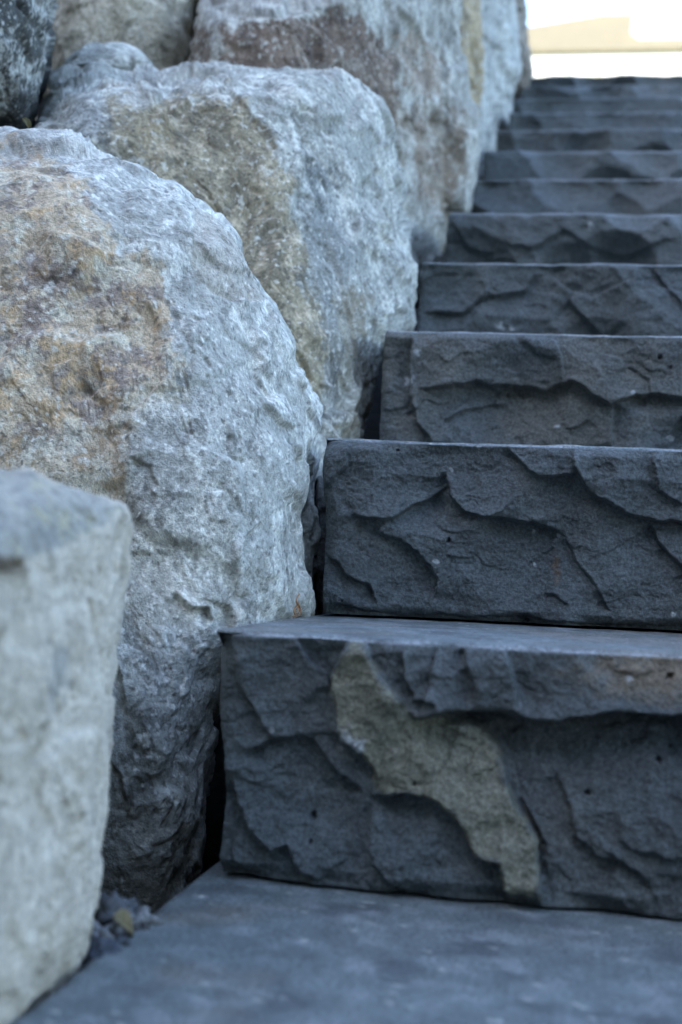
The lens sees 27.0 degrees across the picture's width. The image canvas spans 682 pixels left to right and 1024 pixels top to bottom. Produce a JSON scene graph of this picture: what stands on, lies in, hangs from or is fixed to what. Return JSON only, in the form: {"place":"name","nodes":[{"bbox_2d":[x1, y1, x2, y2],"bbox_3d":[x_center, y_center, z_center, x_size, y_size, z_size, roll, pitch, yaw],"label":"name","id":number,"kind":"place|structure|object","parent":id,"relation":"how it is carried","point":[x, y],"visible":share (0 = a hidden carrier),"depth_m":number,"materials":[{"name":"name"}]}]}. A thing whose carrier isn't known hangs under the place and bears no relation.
{"place":"outdoors","nodes":[
{"label":"outdoors","id":0,"kind":"place"},
{"bbox_2d":[292,593,300,616],"bbox_3d":[-0.037,0.076,1.159,0.006,0.018,0.049,2,-2,10],"label":"dry sprig","id":1,"kind":"object","parent":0,"point":[298,605],"visible":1,"depth_m":1.16,"materials":[{"name":"brown plant"}]},
{"bbox_2d":[200,245,679,874],"bbox_3d":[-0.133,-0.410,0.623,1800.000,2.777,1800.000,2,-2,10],"label":"ground","id":2,"kind":"structure","parent":0,"point":[214,815],"depth_m":1.59,"materials":[{"name":"soil"}]},
{"bbox_2d":[0,467,133,1023],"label":"boulder","id":3,"kind":"object","parent":2,"relation":"on","point":[65,561],"visible":0.99,"depth_m":0.70,"materials":[{"name":"stone"}]},
{"bbox_2d":[78,943,104,971],"bbox_3d":[-0.133,0.247,0.775,0.018,0.020,0.022,2,-2,23],"label":"pebble","id":4,"kind":"object","parent":2,"relation":"on","point":[93,951],"visible":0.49,"depth_m":0.77,"materials":[{"name":"stone"}]},
{"bbox_2d":[90,935,121,953],"bbox_3d":[-0.129,0.247,0.789,0.032,0.025,0.025,2,-2,10],"label":"pebble","id":5,"kind":"object","parent":2,"relation":"on","point":[106,946],"visible":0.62,"depth_m":0.78,"materials":[{"name":"stone"}]},
{"bbox_2d":[89,920,115,941],"bbox_3d":[-0.137,0.241,0.800,0.021,0.019,0.025,2,-2,10],"label":"pebble","id":6,"kind":"object","parent":5,"relation":"on","point":[99,930],"visible":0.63,"depth_m":0.80,"materials":[{"name":"stone"}]},
{"bbox_2d":[116,935,132,945],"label":"pebble","id":7,"kind":"object","parent":5,"relation":"on","point":[124,940],"visible":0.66,"depth_m":0.80,"materials":[{"name":"stone"}]},
{"bbox_2d":[93,890,138,936],"bbox_3d":[-0.135,0.239,0.845,0.031,0.033,0.031,4,-3,-41],"label":"pebble","id":8,"kind":"object","parent":2,"relation":"on","point":[110,906],"visible":0.59,"depth_m":0.83,"materials":[{"name":"stone"}]},
{"bbox_2d":[115,923,149,938],"bbox_3d":[-0.121,0.254,0.830,0.026,0.030,0.020,4,-3,-30],"label":"pebble","id":9,"kind":"object","parent":2,"relation":"on","point":[145,926],"visible":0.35,"depth_m":0.83,"materials":[{"name":"stone"}]},
{"bbox_2d":[107,908,141,935],"bbox_3d":[-0.129,0.242,0.835,0.020,0.015,0.030,2,-2,10],"label":"pebble","id":10,"kind":"object","parent":9,"relation":"on","point":[114,928],"visible":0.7,"depth_m":0.83,"materials":[{"name":"stone"}]},
{"bbox_2d":[136,906,164,924],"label":"pebble","id":11,"kind":"object","parent":2,"relation":"on","point":[143,914],"visible":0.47,"depth_m":0.84,"materials":[{"name":"stone"}]},
{"bbox_2d":[0,126,323,913],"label":"boulder","id":12,"kind":"object","parent":2,"relation":"on","point":[154,378],"visible":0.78,"depth_m":1.22,"materials":[{"name":"stone"}]},
{"bbox_2d":[22,117,31,128],"bbox_3d":[-0.353,-0.437,1.599,0.006,0.017,0.010,-33,4,44],"label":"fallen leaf","id":13,"kind":"object","parent":12,"relation":"on","point":[27,121],"visible":0.84,"depth_m":1.60,"materials":[{"name":"plant"}]},
{"bbox_2d":[0,0,58,129],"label":"boulder","id":14,"kind":"object","parent":12,"relation":"on","point":[27,38],"visible":0.99,"depth_m":1.81,"materials":[{"name":"stone"}]},
{"bbox_2d":[313,476,326,614],"bbox_3d":[-0.017,0.045,1.556,0.035,0.166,0.154,3,-2,-1],"label":"wedge stone","id":15,"kind":"object","parent":12,"relation":"on","point":[319,504],"visible":0.48,"depth_m":1.49,"materials":[{"name":"stone"}]},
{"bbox_2d":[33,42,417,502],"bbox_3d":[-0.175,-0.337,2.119,0.572,0.844,1.014,3,-2,-1],"label":"boulder","id":16,"kind":"object","parent":2,"relation":"on","point":[296,178],"visible":0.38,"depth_m":1.76,"materials":[{"name":"stone"}]},
{"bbox_2d":[36,0,199,119],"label":"boulder","id":17,"kind":"object","parent":16,"relation":"on","point":[159,34],"visible":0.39,"depth_m":2.43,"materials":[{"name":"stone"}]},
{"bbox_2d":[188,0,481,308],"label":"boulder","id":18,"kind":"object","parent":16,"relation":"on","point":[406,60],"visible":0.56,"depth_m":2.51,"materials":[{"name":"stone"}]},
{"bbox_2d":[13,861,681,1023],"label":"stone step","id":19,"kind":"object","parent":2,"relation":"on","point":[219,946],"visible":0.98,"depth_m":0.78,"materials":[{"name":"grey stone"}]},
{"bbox_2d":[112,908,133,936],"bbox_3d":[-0.124,0.237,0.815,0.022,0.008,0.017,46,15,-32],"label":"dead leaf","id":20,"kind":"object","parent":19,"relation":"on","point":[122,917],"visible":1,"depth_m":0.81,"materials":[{"name":"yellow plant"}]},
{"bbox_2d":[217,613,681,918],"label":"stone step","id":21,"kind":"object","parent":19,"relation":"on","point":[536,764],"visible":1,"depth_m":0.95,"materials":[{"name":"grey stone"}]},
{"bbox_2d":[322,438,681,630],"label":"stone step","id":22,"kind":"object","parent":21,"relation":"on","point":[575,535],"visible":1,"depth_m":1.33,"materials":[{"name":"grey stone"}]},
{"bbox_2d":[459,0,521,179],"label":"boulder","id":23,"kind":"object","parent":2,"relation":"on","point":[489,43],"visible":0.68,"depth_m":3.84,"materials":[{"name":"stone"}]},
{"bbox_2d":[513,0,531,105],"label":"boulder","id":24,"kind":"object","parent":23,"relation":"on","point":[522,18],"visible":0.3,"depth_m":4.91,"materials":[{"name":"stone"}]},
{"bbox_2d":[522,42,533,77],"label":"boulder","id":25,"kind":"object","parent":24,"relation":"on","point":[530,57],"visible":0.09,"depth_m":5.40,"materials":[{"name":"stone"}]},
{"bbox_2d":[380,330,681,448],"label":"stone step","id":26,"kind":"object","parent":2,"relation":"on","point":[527,388],"visible":0.81,"depth_m":1.71,"materials":[{"name":"grey stone"}]},
{"bbox_2d":[417,263,681,336],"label":"stone step","id":27,"kind":"object","parent":26,"relation":"on","point":[613,299],"visible":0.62,"depth_m":2.10,"materials":[{"name":"grey stone"}]},
{"bbox_2d":[444,213,681,264],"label":"stone step","id":28,"kind":"object","parent":27,"relation":"on","point":[560,238],"visible":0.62,"depth_m":2.46,"materials":[{"name":"grey stone"}]},
{"bbox_2d":[471,179,681,214],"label":"stone step","id":29,"kind":"object","parent":2,"relation":"on","point":[613,196],"visible":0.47,"depth_m":2.85,"materials":[{"name":"grey stone"}]},
{"bbox_2d":[483,150,681,180],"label":"stone step","id":30,"kind":"object","parent":2,"relation":"on","point":[517,165],"visible":0.38,"depth_m":3.23,"materials":[{"name":"grey stone"}]},
{"bbox_2d":[496,128,681,151],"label":"stone step","id":31,"kind":"object","parent":2,"relation":"on","point":[636,140],"visible":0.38,"depth_m":3.62,"materials":[{"name":"grey stone"}]},
{"bbox_2d":[509,111,681,130],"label":"stone step","id":32,"kind":"object","parent":31,"relation":"on","point":[587,121],"visible":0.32,"depth_m":4.01,"materials":[{"name":"grey stone"}]},
{"bbox_2d":[513,96,681,113],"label":"stone step","id":33,"kind":"object","parent":32,"relation":"on","point":[614,105],"visible":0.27,"depth_m":4.39,"materials":[{"name":"grey stone"}]},
{"bbox_2d":[519,85,681,99],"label":"stone step","id":34,"kind":"object","parent":2,"relation":"on","point":[575,92],"visible":0.25,"depth_m":4.77,"materials":[{"name":"grey stone"}]},
{"bbox_2d":[529,74,681,87],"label":"stone step","id":35,"kind":"object","parent":34,"relation":"on","point":[588,81],"visible":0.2,"depth_m":5.15,"materials":[{"name":"grey stone"}]},
{"bbox_2d":[526,0,681,26],"label":"sky","id":36,"kind":"structure","parent":0,"point":[539,12],"materials":[{"name":"white"}]},
{"bbox_2d":[528,0,681,77],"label":"house","id":37,"kind":"structure","parent":0,"point":[592,38],"depth_m":16.16,"materials":[{"name":"white paint"}]}
]}

